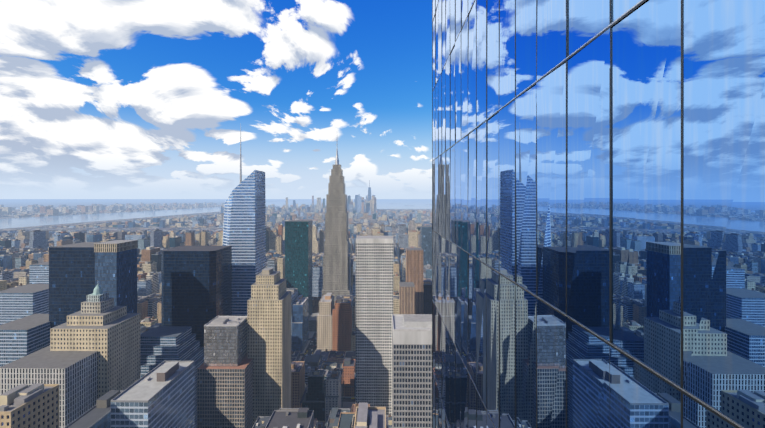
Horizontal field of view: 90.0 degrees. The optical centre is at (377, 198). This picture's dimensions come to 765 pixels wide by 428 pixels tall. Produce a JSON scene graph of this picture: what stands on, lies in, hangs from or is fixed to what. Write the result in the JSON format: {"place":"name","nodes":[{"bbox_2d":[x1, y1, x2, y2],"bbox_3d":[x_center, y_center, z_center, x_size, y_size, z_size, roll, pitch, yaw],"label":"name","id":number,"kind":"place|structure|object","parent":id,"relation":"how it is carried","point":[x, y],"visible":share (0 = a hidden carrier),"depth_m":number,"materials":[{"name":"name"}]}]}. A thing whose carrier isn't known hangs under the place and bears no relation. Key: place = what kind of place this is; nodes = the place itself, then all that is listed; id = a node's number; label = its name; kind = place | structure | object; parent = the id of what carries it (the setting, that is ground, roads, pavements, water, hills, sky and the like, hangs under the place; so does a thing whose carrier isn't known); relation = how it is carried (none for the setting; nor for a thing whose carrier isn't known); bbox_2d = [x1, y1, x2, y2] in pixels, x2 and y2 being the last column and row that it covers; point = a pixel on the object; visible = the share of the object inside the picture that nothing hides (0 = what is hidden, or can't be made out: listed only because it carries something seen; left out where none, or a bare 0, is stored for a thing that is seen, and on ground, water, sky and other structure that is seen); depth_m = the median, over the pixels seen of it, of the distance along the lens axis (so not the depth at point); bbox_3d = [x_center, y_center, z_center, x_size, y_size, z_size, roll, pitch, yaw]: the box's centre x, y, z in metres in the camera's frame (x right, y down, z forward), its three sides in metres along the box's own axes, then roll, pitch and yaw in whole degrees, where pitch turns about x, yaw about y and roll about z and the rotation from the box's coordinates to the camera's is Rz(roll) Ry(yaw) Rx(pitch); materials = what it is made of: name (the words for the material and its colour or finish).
{"place":"outdoors","nodes":[
{"label":"outdoors","id":0,"kind":"place"},
{"bbox_2d":[0,199,402,401],"bbox_3d":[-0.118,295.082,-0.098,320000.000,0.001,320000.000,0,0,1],"label":"ground","id":1,"kind":"structure","parent":0,"point":[19,203],"depth_m":27948.32,"materials":[{"name":"grey"}]},
{"bbox_2d":[0,202,223,217],"bbox_3d":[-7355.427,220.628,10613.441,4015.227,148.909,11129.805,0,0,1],"label":"shore buildings","id":2,"kind":"structure","parent":1,"relation":"on","point":[36,210],"depth_m":8584.86,"materials":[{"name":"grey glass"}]},
{"bbox_2d":[0,129,431,427],"bbox_3d":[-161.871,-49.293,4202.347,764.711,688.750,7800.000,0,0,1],"label":"skyscrapers","id":3,"kind":"structure","parent":1,"relation":"on","point":[201,286],"depth_m":473.38,"materials":[{"name":"grey glass"}]},
{"bbox_2d":[0,220,431,427],"bbox_3d":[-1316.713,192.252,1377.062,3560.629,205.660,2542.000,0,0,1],"label":"city","id":4,"kind":"object","parent":1,"relation":"on","point":[323,384],"visible":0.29,"depth_m":664.01,"materials":[{"name":"grey concrete"}]},
{"bbox_2d":[0,194,431,240],"bbox_3d":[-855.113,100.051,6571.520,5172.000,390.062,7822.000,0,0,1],"label":"city","id":5,"kind":"object","parent":1,"relation":"on","point":[362,211],"visible":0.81,"depth_m":4243.30,"materials":[{"name":"grey concrete"}]},
{"bbox_2d":[50,236,431,427],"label":"skyscrapers","id":6,"kind":"structure","parent":1,"relation":"on","point":[242,371],"depth_m":410.62,"materials":[{"name":"beige concrete"}]},
{"bbox_2d":[298,241,403,411],"bbox_3d":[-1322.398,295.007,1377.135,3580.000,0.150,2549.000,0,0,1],"label":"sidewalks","id":7,"kind":"structure","parent":1,"relation":"on","point":[345,404],"depth_m":720.73,"materials":[{"name":"grey concrete"}]},
{"bbox_2d":[302,272,403,400],"bbox_3d":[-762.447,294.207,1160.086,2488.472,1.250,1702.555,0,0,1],"label":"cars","id":8,"kind":"object","parent":7,"relation":"on","point":[316,345],"visible":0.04,"depth_m":741.10,"materials":[{"name":"paint"}]},
{"bbox_2d":[0,199,431,228],"bbox_3d":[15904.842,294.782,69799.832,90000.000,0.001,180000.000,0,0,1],"label":"water","id":9,"kind":"structure","parent":0,"point":[68,219],"depth_m":7263.97,"materials":[{"name":"blue liquid"}]},
{"bbox_2d":[0,0,431,198],"label":"sky","id":10,"kind":"structure","parent":0,"point":[100,99],"materials":[{"name":"blue"}]},
{"bbox_2d":[432,0,764,427],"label":"curtain wall glass","id":11,"kind":"object","parent":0,"point":[724,207],"visible":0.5,"depth_m":6.57,"materials":[{"name":"blue glass"}]},
{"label":"tower body","id":12,"kind":"object","parent":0,"visible":0},
{"bbox_2d":[432,0,744,427],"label":"curtain wall mullions","id":13,"kind":"object","parent":12,"relation":"attached to","point":[678,387],"visible":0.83,"depth_m":7.74,"materials":[{"name":"black metal"}]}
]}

